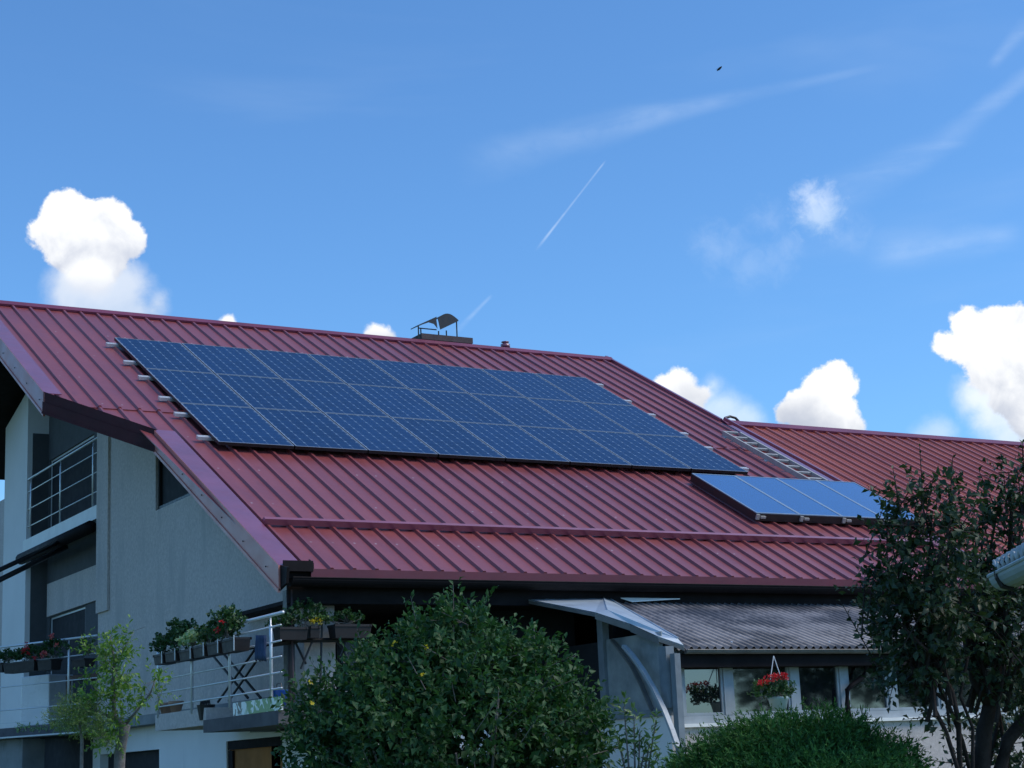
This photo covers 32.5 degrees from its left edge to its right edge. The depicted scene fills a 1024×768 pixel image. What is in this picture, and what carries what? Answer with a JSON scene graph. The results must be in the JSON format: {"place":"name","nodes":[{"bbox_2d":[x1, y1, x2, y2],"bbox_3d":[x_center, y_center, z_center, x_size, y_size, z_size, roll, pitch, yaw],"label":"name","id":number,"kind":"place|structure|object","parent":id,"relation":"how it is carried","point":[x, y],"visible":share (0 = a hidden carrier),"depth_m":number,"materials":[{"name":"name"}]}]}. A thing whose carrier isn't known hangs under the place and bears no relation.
{"place":"outdoors","nodes":[
{"label":"outdoors","id":0,"kind":"place"},
{"bbox_2d":[0,0,1023,500],"label":"sky","id":1,"kind":"structure","parent":0,"point":[821,226],"materials":[{"name":"blue"}]},
{"label":"ground","id":2,"kind":"structure","parent":0,"visible":0},
{"bbox_2d":[36,686,124,767],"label":"feathery shrub","id":3,"kind":"object","parent":2,"relation":"on","point":[74,721],"visible":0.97,"depth_m":14.95,"materials":[{"name":"green plant"}]},
{"bbox_2d":[64,614,181,767],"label":"young tree","id":4,"kind":"object","parent":2,"relation":"on","point":[120,746],"visible":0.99,"depth_m":14.97,"materials":[{"name":"green plant"}]},
{"bbox_2d":[269,576,640,767],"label":"flowering shrub","id":5,"kind":"object","parent":2,"relation":"on","point":[382,723],"visible":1,"depth_m":9.72,"materials":[{"name":"green plant"}]},
{"bbox_2d":[0,300,1023,767],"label":"house","id":6,"kind":"structure","parent":2,"relation":"on","point":[188,526],"depth_m":22.43,"materials":[{"name":"paint"}]},
{"bbox_2d":[21,674,72,726],"bbox_3d":[-6.774,4.611,25.588,0.655,0.717,0.431,-12,-15,37],"label":"white cabinet","id":7,"kind":"object","parent":6,"relation":"on","point":[37,695],"visible":0.7,"depth_m":25.40,"materials":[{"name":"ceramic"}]},
{"bbox_2d":[0,521,95,581],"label":"awning","id":8,"kind":"object","parent":6,"relation":"attached to","point":[51,547],"visible":0.86,"depth_m":25.15,"materials":[{"name":"black metal"}]},
{"bbox_2d":[0,634,97,716],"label":"balcony railing","id":9,"kind":"object","parent":6,"relation":"on","point":[68,680],"visible":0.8,"depth_m":24.35,"materials":[{"name":"metal"}]},
{"bbox_2d":[0,662,5,672],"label":"planter box","id":10,"kind":"object","parent":9,"relation":"attached to","point":[1,669],"visible":0.45,"depth_m":24.91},
{"bbox_2d":[2,660,37,673],"bbox_3d":[-6.871,3.983,24.725,0.723,0.148,0.204,-12,-15,37],"label":"planter box","id":11,"kind":"object","parent":9,"relation":"attached to","point":[21,667],"visible":0.84,"depth_m":24.64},
{"bbox_2d":[0,648,20,662],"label":"geranium","id":12,"kind":"object","parent":11,"relation":"in","point":[7,656],"visible":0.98,"depth_m":24.91,"materials":[{"name":"green plant"}]},
{"bbox_2d":[12,642,50,660],"bbox_3d":[-6.713,3.748,24.614,0.789,0.276,0.284,-12,-15,36],"label":"geranium","id":13,"kind":"object","parent":11,"relation":"in","point":[26,651],"visible":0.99,"depth_m":24.61,"materials":[{"name":"green plant"}]},
{"bbox_2d":[37,659,62,670],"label":"planter box","id":14,"kind":"object","parent":9,"relation":"attached to","point":[49,664],"visible":1,"depth_m":24.30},
{"bbox_2d":[37,633,70,658],"bbox_3d":[-6.357,3.634,24.339,0.549,0.355,0.281,-13,-16,40],"label":"geranium","id":15,"kind":"object","parent":14,"relation":"in","point":[52,644],"visible":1,"depth_m":24.31,"materials":[{"name":"green plant"}]},
{"bbox_2d":[71,658,95,667],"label":"planter box","id":16,"kind":"object","parent":9,"relation":"attached to","point":[81,662],"visible":0.87,"depth_m":23.86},
{"bbox_2d":[75,635,97,655],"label":"potted plant","id":17,"kind":"object","parent":16,"relation":"in","point":[88,645],"visible":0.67,"depth_m":23.93,"materials":[{"name":"green plant"}]},
{"bbox_2d":[14,721,94,732],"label":"ledge succulents","id":18,"kind":"object","parent":6,"relation":"on","point":[25,727],"visible":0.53,"depth_m":24.52,"materials":[{"name":"green plant"}]},
{"bbox_2d":[27,437,96,537],"bbox_3d":[-6.782,1.602,26.450,0.033,0.980,3.851,5,-14,-30],"label":"balcony railing","id":19,"kind":"object","parent":6,"relation":"on","point":[61,472],"visible":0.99,"depth_m":26.46,"materials":[{"name":"metal"}]},
{"bbox_2d":[51,607,84,716],"bbox_3d":[-6.733,4.298,26.720,0.050,1.650,1.919,5,-14,-30],"label":"door","id":20,"kind":"structure","parent":6,"relation":"in","point":[70,624],"depth_m":26.73,"materials":[{"name":"glass"}]},
{"bbox_2d":[51,435,93,526],"bbox_3d":[-6.785,1.663,27.185,0.050,1.371,2.407,5,-14,-30],"label":"door","id":21,"kind":"structure","parent":6,"relation":"in","point":[82,489],"depth_m":27.23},
{"bbox_2d":[65,673,97,720],"bbox_3d":[-5.882,4.295,24.701,0.764,0.880,0.377,-12,-15,37],"label":"table","id":22,"kind":"object","parent":6,"relation":"on","point":[80,676],"visible":0.11,"depth_m":24.68,"materials":[{"name":"brown wood"}]},
{"bbox_2d":[108,750,158,767],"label":"window","id":23,"kind":"structure","parent":6,"relation":"in","point":[141,759],"depth_m":23.48,"materials":[{"name":"glass"}]},
{"bbox_2d":[160,702,170,713],"bbox_3d":[-3.915,3.672,19.880,0.176,0.130,0.172,5,-14,-30],"label":"flower pot","id":24,"kind":"object","parent":6,"relation":"on","point":[163,710],"visible":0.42,"depth_m":19.82,"materials":[{"name":"plastic"}]},
{"bbox_2d":[158,459,189,509],"bbox_3d":[-3.975,0.818,21.717,0.050,1.158,2.284,5,-14,-30],"label":"window","id":25,"kind":"structure","parent":6,"relation":"in","point":[170,490],"depth_m":22.41,"materials":[{"name":"black glass"}]},
{"bbox_2d":[168,701,183,712],"bbox_3d":[-3.748,3.603,19.597,0.176,0.130,0.172,5,-14,-30],"label":"flower pot","id":26,"kind":"object","parent":6,"relation":"on","point":[176,708],"visible":0.72,"depth_m":19.54,"materials":[{"name":"plastic"}]},
{"bbox_2d":[197,700,214,719],"bbox_3d":[-3.258,3.461,18.659,0.226,0.216,0.227,-6,-13,14],"label":"wire basket","id":27,"kind":"object","parent":6,"relation":"on","point":[202,706],"visible":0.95,"depth_m":18.57,"materials":[{"name":"black metal"}]},
{"bbox_2d":[156,611,284,717],"bbox_3d":[-3.106,2.976,18.361,0.033,0.853,3.708,5,-14,-30],"label":"balcony railing","id":28,"kind":"object","parent":6,"relation":"attached to","point":[229,681],"visible":0.57,"depth_m":17.91,"materials":[{"name":"metal"}]},
{"bbox_2d":[153,651,175,664],"bbox_3d":[-3.810,3.017,19.316,0.202,0.129,0.335,5,-14,-30],"label":"planter box","id":29,"kind":"object","parent":28,"relation":"attached to","point":[159,659],"visible":0.61,"depth_m":19.26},
{"bbox_2d":[149,628,177,653],"bbox_3d":[-3.841,2.846,19.416,0.311,0.286,0.432,5,-14,-30],"label":"geranium","id":30,"kind":"object","parent":29,"relation":"on","point":[160,643],"visible":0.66,"depth_m":19.34,"materials":[{"name":"green plant"}]},
{"bbox_2d":[164,648,183,662],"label":"planter box","id":31,"kind":"object","parent":28,"relation":"attached to","point":[172,656],"visible":0.62,"depth_m":18.93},
{"bbox_2d":[160,617,196,649],"bbox_3d":[-3.560,2.695,18.959,0.354,0.348,0.551,5,-14,-30],"label":"geranium","id":32,"kind":"object","parent":31,"relation":"on","point":[174,633],"visible":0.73,"depth_m":18.89,"materials":[{"name":"green plant"}]},
{"bbox_2d":[178,646,204,660],"bbox_3d":[-3.377,2.853,18.582,0.202,0.129,0.410,5,-14,-30],"label":"planter box","id":33,"kind":"object","parent":28,"relation":"attached to","point":[186,654],"visible":0.63,"depth_m":18.53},
{"bbox_2d":[175,629,209,647],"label":"geranium","id":34,"kind":"object","parent":33,"relation":"in","point":[189,638],"visible":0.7,"depth_m":18.51,"materials":[{"name":"green plant"}]},
{"bbox_2d":[192,642,215,657],"bbox_3d":[-3.173,2.764,18.237,0.202,0.139,0.373,5,-14,-30],"label":"planter box","id":35,"kind":"object","parent":28,"relation":"attached to","point":[200,651],"visible":0.61,"depth_m":18.17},
{"bbox_2d":[192,621,216,642],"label":"geranium","id":36,"kind":"object","parent":35,"relation":"in","point":[201,635],"visible":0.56,"depth_m":18.21,"materials":[{"name":"green plant"}]},
{"bbox_2d":[206,639,230,655],"bbox_3d":[-2.968,2.681,17.890,0.202,0.141,0.371,5,-14,-30],"label":"planter box","id":37,"kind":"object","parent":28,"relation":"attached to","point":[214,648],"visible":0.63,"depth_m":17.83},
{"bbox_2d":[202,603,249,639],"bbox_3d":[-2.902,2.403,17.811,0.353,0.372,0.661,5,-14,-30],"label":"geranium","id":38,"kind":"object","parent":37,"relation":"on","point":[226,623],"visible":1,"depth_m":17.74,"materials":[{"name":"green plant"}]},
{"bbox_2d":[220,635,251,652],"bbox_3d":[-2.752,2.596,17.523,0.202,0.150,0.401,5,-14,-30],"label":"planter box","id":39,"kind":"object","parent":28,"relation":"attached to","point":[233,644],"visible":1,"depth_m":17.41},
{"bbox_2d":[255,635,266,661],"bbox_3d":[-2.461,2.587,17.194,0.050,0.277,0.283,5,-14,-30],"label":"cloth","id":40,"kind":"object","parent":28,"relation":"hanging from","point":[260,647],"visible":1,"depth_m":17.16,"materials":[{"name":"fabric"}]},
{"bbox_2d":[213,644,268,702],"bbox_3d":[-2.902,3.082,18.594,0.127,0.557,1.739,5,-14,-30],"label":"folding rack","id":41,"kind":"object","parent":6,"relation":"on","point":[241,675],"visible":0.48,"depth_m":18.47,"materials":[{"name":"black metal"}]},
{"bbox_2d":[228,736,282,767],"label":"door","id":42,"kind":"structure","parent":6,"relation":"in","point":[250,753],"depth_m":19.86,"materials":[{"name":"brown wood"}]},
{"bbox_2d":[233,696,282,715],"bbox_3d":[-2.505,3.171,17.280,0.024,0.129,1.254,5,-14,-30],"label":"privacy panel","id":43,"kind":"object","parent":6,"relation":"on","point":[252,707],"visible":0.93,"depth_m":17.27,"materials":[{"name":"multicoloured plastic"}]},
{"bbox_2d":[273,683,287,707],"bbox_3d":[-2.263,3.027,17.078,0.180,0.233,0.180,5,-14,-30],"label":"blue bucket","id":44,"kind":"object","parent":6,"relation":"on","point":[276,692],"visible":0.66,"depth_m":17.01,"materials":[{"name":"plastic"}]},
{"bbox_2d":[283,590,295,709],"bbox_3d":[-2.273,2.739,17.928,0.084,1.260,0.100,5,-14,-30],"label":"terrace post","id":45,"kind":"object","parent":6,"relation":"on","point":[287,659],"visible":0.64,"depth_m":17.87,"materials":[{"name":"black metal"}]},
{"bbox_2d":[272,624,369,682],"bbox_3d":[-1.939,2.833,18.044,1.130,0.733,0.070,5,-14,-30],"label":"plant stand","id":46,"kind":"object","parent":45,"relation":"attached to","point":[321,640],"visible":0.66,"depth_m":18.01,"materials":[{"name":"black metal"}]},
{"bbox_2d":[272,627,307,640],"bbox_3d":[-2.246,2.535,17.816,0.311,0.128,0.204,5,-14,-30],"label":"planter box","id":47,"kind":"object","parent":46,"relation":"on","point":[290,633],"visible":0.99,"depth_m":17.75,"materials":[{"name":"plastic"}]},
{"bbox_2d":[265,610,292,627],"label":"potted plant","id":48,"kind":"object","parent":47,"relation":"on","point":[278,620],"visible":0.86,"depth_m":17.76,"materials":[{"name":"green plant"}]},
{"bbox_2d":[283,597,326,626],"bbox_3d":[-2.112,2.338,17.950,0.514,0.332,0.232,5,-14,-30],"label":"potted plant","id":49,"kind":"object","parent":47,"relation":"on","point":[312,607],"visible":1,"depth_m":17.93,"materials":[{"name":"green plant"}]},
{"bbox_2d":[307,626,319,638],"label":"planter box","id":50,"kind":"object","parent":46,"relation":"on","point":[313,632],"visible":0.84,"depth_m":17.87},
{"bbox_2d":[305,612,328,624],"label":"yellow flowers","id":51,"kind":"object","parent":50,"relation":"in","point":[314,619],"visible":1,"depth_m":17.91,"materials":[{"name":"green plant"}]},
{"bbox_2d":[327,624,371,638],"bbox_3d":[-1.676,2.558,18.147,0.418,0.138,0.204,5,-14,-30],"label":"planter box","id":52,"kind":"object","parent":46,"relation":"on","point":[342,631],"visible":0.96,"depth_m":18.06,"materials":[{"name":"plastic"}]},
{"bbox_2d":[321,606,364,624],"bbox_3d":[-1.755,2.390,18.138,0.538,0.187,0.238,5,-14,-30],"label":"potted plant","id":53,"kind":"object","parent":52,"relation":"on","point":[336,616],"visible":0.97,"depth_m":18.15,"materials":[{"name":"green plant"}]},
{"bbox_2d":[291,589,294,728],"bbox_3d":[-2.226,2.827,17.827,0.021,1.480,0.021,5,-14,-30],"label":"rain pipe","id":54,"kind":"object","parent":6,"relation":"attached to","point":[292,657],"visible":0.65,"depth_m":17.84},
{"bbox_2d":[336,617,343,689],"bbox_3d":[-1.896,3.036,19.387,0.074,1.210,0.036,5,-14,-30],"label":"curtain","id":55,"kind":"object","parent":6,"relation":"hanging from","point":[338,652],"visible":0.11,"depth_m":19.39,"materials":[{"name":"fabric"}]},
{"bbox_2d":[334,610,345,677],"bbox_3d":[-2.000,2.971,18.742,0.542,1.130,0.035,5,-14,-30],"label":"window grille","id":56,"kind":"object","parent":6,"relation":"attached to","point":[335,644],"depth_m":18.88,"materials":[{"name":"black metal"}]},
{"bbox_2d":[345,615,354,699],"bbox_3d":[-1.784,3.046,19.451,0.127,1.210,0.036,5,-14,-30],"label":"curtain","id":57,"kind":"object","parent":6,"relation":"hanging from","point":[348,646],"depth_m":19.48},
{"bbox_2d":[105,342,603,386],"bbox_3d":[-2.155,-0.271,27.330,8.480,0.072,0.081,5,-14,-30],"label":"mounting rail","id":58,"kind":"object","parent":6,"relation":"attached to","point":[108,344],"visible":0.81,"depth_m":25.26,"materials":[{"name":"metal"}]},
{"bbox_2d":[114,337,213,373],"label":"photovoltaic module","id":59,"kind":"object","parent":58,"relation":"on","point":[151,354],"visible":1,"depth_m":25.02,"materials":[{"name":"blue glass"}]},
{"bbox_2d":[181,343,280,378],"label":"photovoltaic module","id":60,"kind":"object","parent":58,"relation":"on","point":[229,360],"visible":1,"depth_m":25.53,"materials":[{"name":"blue glass"}]},
{"bbox_2d":[246,349,345,383],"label":"photovoltaic module","id":61,"kind":"object","parent":58,"relation":"on","point":[293,366],"visible":1,"depth_m":26.03,"materials":[{"name":"blue glass"}]},
{"bbox_2d":[308,354,407,388],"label":"photovoltaic module","id":62,"kind":"object","parent":58,"relation":"on","point":[355,371],"visible":1,"depth_m":26.53,"materials":[{"name":"blue glass"}]},
{"bbox_2d":[368,359,466,392],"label":"photovoltaic module","id":63,"kind":"object","parent":58,"relation":"on","point":[408,375],"visible":1,"depth_m":27.03,"materials":[{"name":"blue glass"}]},
{"bbox_2d":[425,364,524,397],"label":"photovoltaic module","id":64,"kind":"object","parent":58,"relation":"on","point":[473,380],"visible":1,"depth_m":27.54,"materials":[{"name":"blue glass"}]},
{"bbox_2d":[481,369,579,401],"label":"photovoltaic module","id":65,"kind":"object","parent":58,"relation":"on","point":[528,385],"visible":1,"depth_m":28.03,"materials":[{"name":"blue glass"}]},
{"bbox_2d":[535,373,633,405],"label":"photovoltaic module","id":66,"kind":"object","parent":58,"relation":"on","point":[582,389],"visible":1,"depth_m":28.54,"materials":[{"name":"blue glass"}]},
{"bbox_2d":[123,360,631,403],"bbox_3d":[-1.735,-0.006,26.555,8.480,0.072,0.081,5,-14,-30],"label":"mounting rail","id":67,"kind":"object","parent":6,"relation":"attached to","point":[128,362],"visible":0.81,"depth_m":24.49,"materials":[{"name":"metal"}]},
{"bbox_2d":[137,375,655,417],"bbox_3d":[-1.397,0.207,25.933,8.480,0.072,0.081,5,-14,-30],"label":"mounting rail","id":68,"kind":"object","parent":6,"relation":"attached to","point":[141,377],"visible":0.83,"depth_m":23.87,"materials":[{"name":"metal"}]},
{"bbox_2d":[158,396,688,436],"bbox_3d":[-0.958,0.484,25.125,8.480,0.072,0.081,5,-14,-30],"label":"mounting rail","id":69,"kind":"object","parent":6,"relation":"attached to","point":[164,398],"visible":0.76,"depth_m":23.06,"materials":[{"name":"metal"}]},
{"bbox_2d":[145,368,251,407],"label":"photovoltaic module","id":70,"kind":"object","parent":69,"relation":"on","point":[178,387],"visible":1,"depth_m":23.67,"materials":[{"name":"blue glass"}]},
{"bbox_2d":[215,374,321,412],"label":"photovoltaic module","id":71,"kind":"object","parent":69,"relation":"on","point":[266,393],"visible":1,"depth_m":24.18,"materials":[{"name":"blue glass"}]},
{"bbox_2d":[283,379,388,416],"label":"photovoltaic module","id":72,"kind":"object","parent":69,"relation":"on","point":[329,397],"visible":1,"depth_m":24.68,"materials":[{"name":"blue glass"}]},
{"bbox_2d":[347,384,452,420],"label":"photovoltaic module","id":73,"kind":"object","parent":69,"relation":"on","point":[390,402],"visible":1,"depth_m":25.18,"materials":[{"name":"blue glass"}]},
{"bbox_2d":[410,389,515,425],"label":"photovoltaic module","id":74,"kind":"object","parent":69,"relation":"on","point":[460,407],"visible":1,"depth_m":25.68,"materials":[{"name":"blue glass"}]},
{"bbox_2d":[469,393,575,429],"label":"photovoltaic module","id":75,"kind":"object","parent":69,"relation":"on","point":[519,411],"visible":1,"depth_m":26.19,"materials":[{"name":"blue glass"}]},
{"bbox_2d":[527,398,632,433],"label":"photovoltaic module","id":76,"kind":"object","parent":69,"relation":"on","point":[578,415],"visible":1,"depth_m":26.69,"materials":[{"name":"blue glass"}]},
{"bbox_2d":[582,402,686,436],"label":"photovoltaic module","id":77,"kind":"object","parent":69,"relation":"on","point":[634,420],"visible":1,"depth_m":27.19,"materials":[{"name":"blue glass"}]},
{"bbox_2d":[173,412,712,450],"bbox_3d":[-0.643,0.683,24.544,8.480,0.072,0.081,5,-14,-30],"label":"mounting rail","id":78,"kind":"object","parent":6,"relation":"attached to","point":[180,414],"visible":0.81,"depth_m":22.48,"materials":[{"name":"metal"}]},
{"bbox_2d":[196,435,748,471],"bbox_3d":[-0.209,0.957,23.745,8.480,0.072,0.081,5,-14,-30],"label":"mounting rail","id":79,"kind":"object","parent":6,"relation":"attached to","point":[204,437],"visible":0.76,"depth_m":21.68,"materials":[{"name":"metal"}]},
{"bbox_2d":[180,403,293,448],"bbox_3d":[-3.514,0.530,22.364,0.992,0.045,1.582,5,15,-30],"label":"photovoltaic module","id":80,"kind":"object","parent":79,"relation":"on","point":[234,426],"visible":1,"depth_m":22.27,"materials":[{"name":"blue glass"}]},
{"bbox_2d":[254,408,367,452],"bbox_3d":[-2.637,0.601,22.864,0.992,0.045,1.582,5,15,-30],"label":"photovoltaic module","id":81,"kind":"object","parent":79,"relation":"on","point":[305,430],"visible":1,"depth_m":22.77,"materials":[{"name":"blue glass"}]},
{"bbox_2d":[324,413,437,456],"bbox_3d":[-1.760,0.673,23.365,0.992,0.045,1.582,5,15,-30],"label":"photovoltaic module","id":82,"kind":"object","parent":79,"relation":"on","point":[379,435],"visible":1,"depth_m":23.27,"materials":[{"name":"blue glass"}]},
{"bbox_2d":[391,417,504,460],"bbox_3d":[-0.883,0.744,23.865,0.992,0.045,1.582,5,15,-30],"label":"photovoltaic module","id":83,"kind":"object","parent":79,"relation":"on","point":[447,439],"visible":1,"depth_m":23.78,"materials":[{"name":"blue glass"}]},
{"bbox_2d":[456,422,569,464],"bbox_3d":[-0.007,0.815,24.366,0.992,0.045,1.582,5,15,-30],"label":"photovoltaic module","id":84,"kind":"object","parent":79,"relation":"on","point":[512,443],"visible":1,"depth_m":24.28,"materials":[{"name":"blue glass"}]},
{"bbox_2d":[518,426,631,467],"bbox_3d":[0.870,0.887,24.866,0.992,0.045,1.582,5,15,-30],"label":"photovoltaic module","id":85,"kind":"object","parent":79,"relation":"on","point":[574,447],"visible":1,"depth_m":24.78,"materials":[{"name":"blue glass"}]},
{"bbox_2d":[577,430,690,470],"bbox_3d":[1.746,0.958,25.367,0.992,0.045,1.582,5,15,-30],"label":"photovoltaic module","id":86,"kind":"object","parent":79,"relation":"on","point":[635,451],"visible":1,"depth_m":25.28,"materials":[{"name":"blue glass"}]},
{"bbox_2d":[635,434,747,474],"bbox_3d":[2.623,1.029,25.867,0.992,0.045,1.582,5,15,-30],"label":"photovoltaic module","id":87,"kind":"object","parent":79,"relation":"on","point":[694,456],"visible":1,"depth_m":25.78,"materials":[{"name":"blue glass"}]},
{"bbox_2d":[722,431,828,480],"bbox_3d":[3.974,1.113,26.882,0.392,1.179,2.078,5,-14,-30],"label":"ladder","id":88,"kind":"object","parent":6,"relation":"on","point":[775,462],"visible":0.96,"depth_m":26.86,"materials":[{"name":"metal"}]},
{"bbox_2d":[607,691,662,767],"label":"young shrub","id":89,"kind":"object","parent":2,"relation":"on","point":[650,746],"visible":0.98,"depth_m":9.60,"materials":[{"name":"green plant"}]},
{"bbox_2d":[470,597,1023,767],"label":"conservatory","id":90,"kind":"object","parent":2,"relation":"on","point":[684,668],"visible":0.48,"depth_m":18.88,"materials":[{"name":"paint"}]},
{"bbox_2d":[682,652,724,715],"bbox_3d":[1.973,3.119,18.273,0.511,0.647,0.050,5,-14,-30],"label":"window","id":91,"kind":"structure","parent":90,"relation":"in","point":[703,687],"depth_m":18.26,"materials":[{"name":"clear glass"}]},
{"bbox_2d":[731,667,791,714],"bbox_3d":[2.625,3.172,18.645,0.770,0.647,0.050,5,-14,-30],"label":"window","id":92,"kind":"structure","parent":90,"relation":"in","point":[742,678],"depth_m":18.56,"materials":[{"name":"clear glass"}]},
{"bbox_2d":[766,656,788,710],"bbox_3d":[2.696,3.081,18.110,0.307,0.554,0.213,5,-14,-30],"label":"hanging pot","id":93,"kind":"object","parent":90,"relation":"hanging from","point":[774,702],"visible":0.89,"depth_m":18.02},
{"bbox_2d":[747,678,769,699],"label":"trailing plant","id":94,"kind":"object","parent":93,"relation":"in","point":[758,695],"visible":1,"depth_m":17.92,"materials":[{"name":"green plant"}]},
{"bbox_2d":[755,672,796,698],"bbox_3d":[2.672,3.103,18.038,0.556,0.275,0.344,5,-14,-30],"label":"geranium","id":95,"kind":"object","parent":93,"relation":"in","point":[779,688],"visible":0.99,"depth_m":17.96,"materials":[{"name":"green plant"}]},
{"bbox_2d":[797,667,841,712],"bbox_3d":[3.305,3.227,19.033,0.575,0.647,0.050,5,-14,-30],"label":"window","id":96,"kind":"structure","parent":90,"relation":"in","point":[822,683],"depth_m":19.03,"materials":[{"name":"clear glass"}]},
{"bbox_2d":[847,666,888,710],"bbox_3d":[3.900,3.276,19.373,0.577,0.647,0.050,5,-14,-30],"label":"window","id":97,"kind":"structure","parent":90,"relation":"in","point":[858,695],"depth_m":19.33,"materials":[{"name":"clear glass"}]},
{"bbox_2d":[896,666,940,709],"bbox_3d":[4.529,3.327,19.732,0.650,0.647,0.050,5,-14,-30],"label":"window","id":98,"kind":"structure","parent":90,"relation":"in","point":[904,702],"depth_m":19.62,"materials":[{"name":"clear glass"}]},
{"bbox_2d":[949,665,981,708],"bbox_3d":[5.207,3.382,20.119,0.692,0.647,0.050,5,-14,-30],"label":"window","id":99,"kind":"structure","parent":90,"relation":"in","point":[967,687],"depth_m":20.04,"materials":[{"name":"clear glass"}]},
{"bbox_2d":[647,696,943,767],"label":"juniper","id":100,"kind":"object","parent":2,"relation":"on","point":[831,739],"visible":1,"depth_m":8.74,"materials":[{"name":"green plant"}]},
{"bbox_2d":[833,444,1016,767],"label":"lilac","id":101,"kind":"object","parent":2,"relation":"on","point":[924,655],"visible":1,"depth_m":8.44,"materials":[{"name":"green plant"}]},
{"bbox_2d":[912,439,1023,767],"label":"lilac","id":102,"kind":"object","parent":2,"relation":"on","point":[991,678],"visible":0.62,"depth_m":8.86,"materials":[{"name":"green plant"}]},
{"bbox_2d":[986,543,1023,590],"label":"neighbour roof","id":103,"kind":"structure","parent":2,"relation":"on","point":[1008,574],"depth_m":6.20,"materials":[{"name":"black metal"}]},
{"bbox_3d":[4.126,1.692,24.681,2.900,0.611,1.102,5,-14,-30],"label":"collector support","id":104,"kind":"object","parent":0,"visible":0},
{"bbox_2d":[690,473,799,521],"bbox_3d":[3.189,1.559,24.091,0.735,0.115,1.610,5,14,-30],"label":"solar collector","id":105,"kind":"object","parent":104,"relation":"on","point":[745,498],"visible":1,"depth_m":23.92,"materials":[{"name":"blue glass"}]},
{"bbox_2d":[734,475,842,523],"bbox_3d":[3.829,1.611,24.456,0.735,0.115,1.610,5,14,-30],"label":"solar collector","id":106,"kind":"object","parent":104,"relation":"on","point":[808,509],"visible":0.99,"depth_m":24.29,"materials":[{"name":"glass"}]},
{"bbox_2d":[777,478,883,525],"bbox_3d":[4.468,1.663,24.821,0.735,0.115,1.610,5,14,-30],"label":"solar collector","id":107,"kind":"object","parent":104,"relation":"on","point":[848,509],"visible":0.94,"depth_m":24.71,"materials":[{"name":"glass"}]},
{"bbox_2d":[816,480,914,524],"bbox_3d":[5.107,1.715,25.186,0.735,0.115,1.610,5,14,-30],"label":"solar collector","id":108,"kind":"object","parent":104,"relation":"on","point":[852,491],"visible":0.43,"depth_m":25.33,"materials":[{"name":"glass"}]}
]}

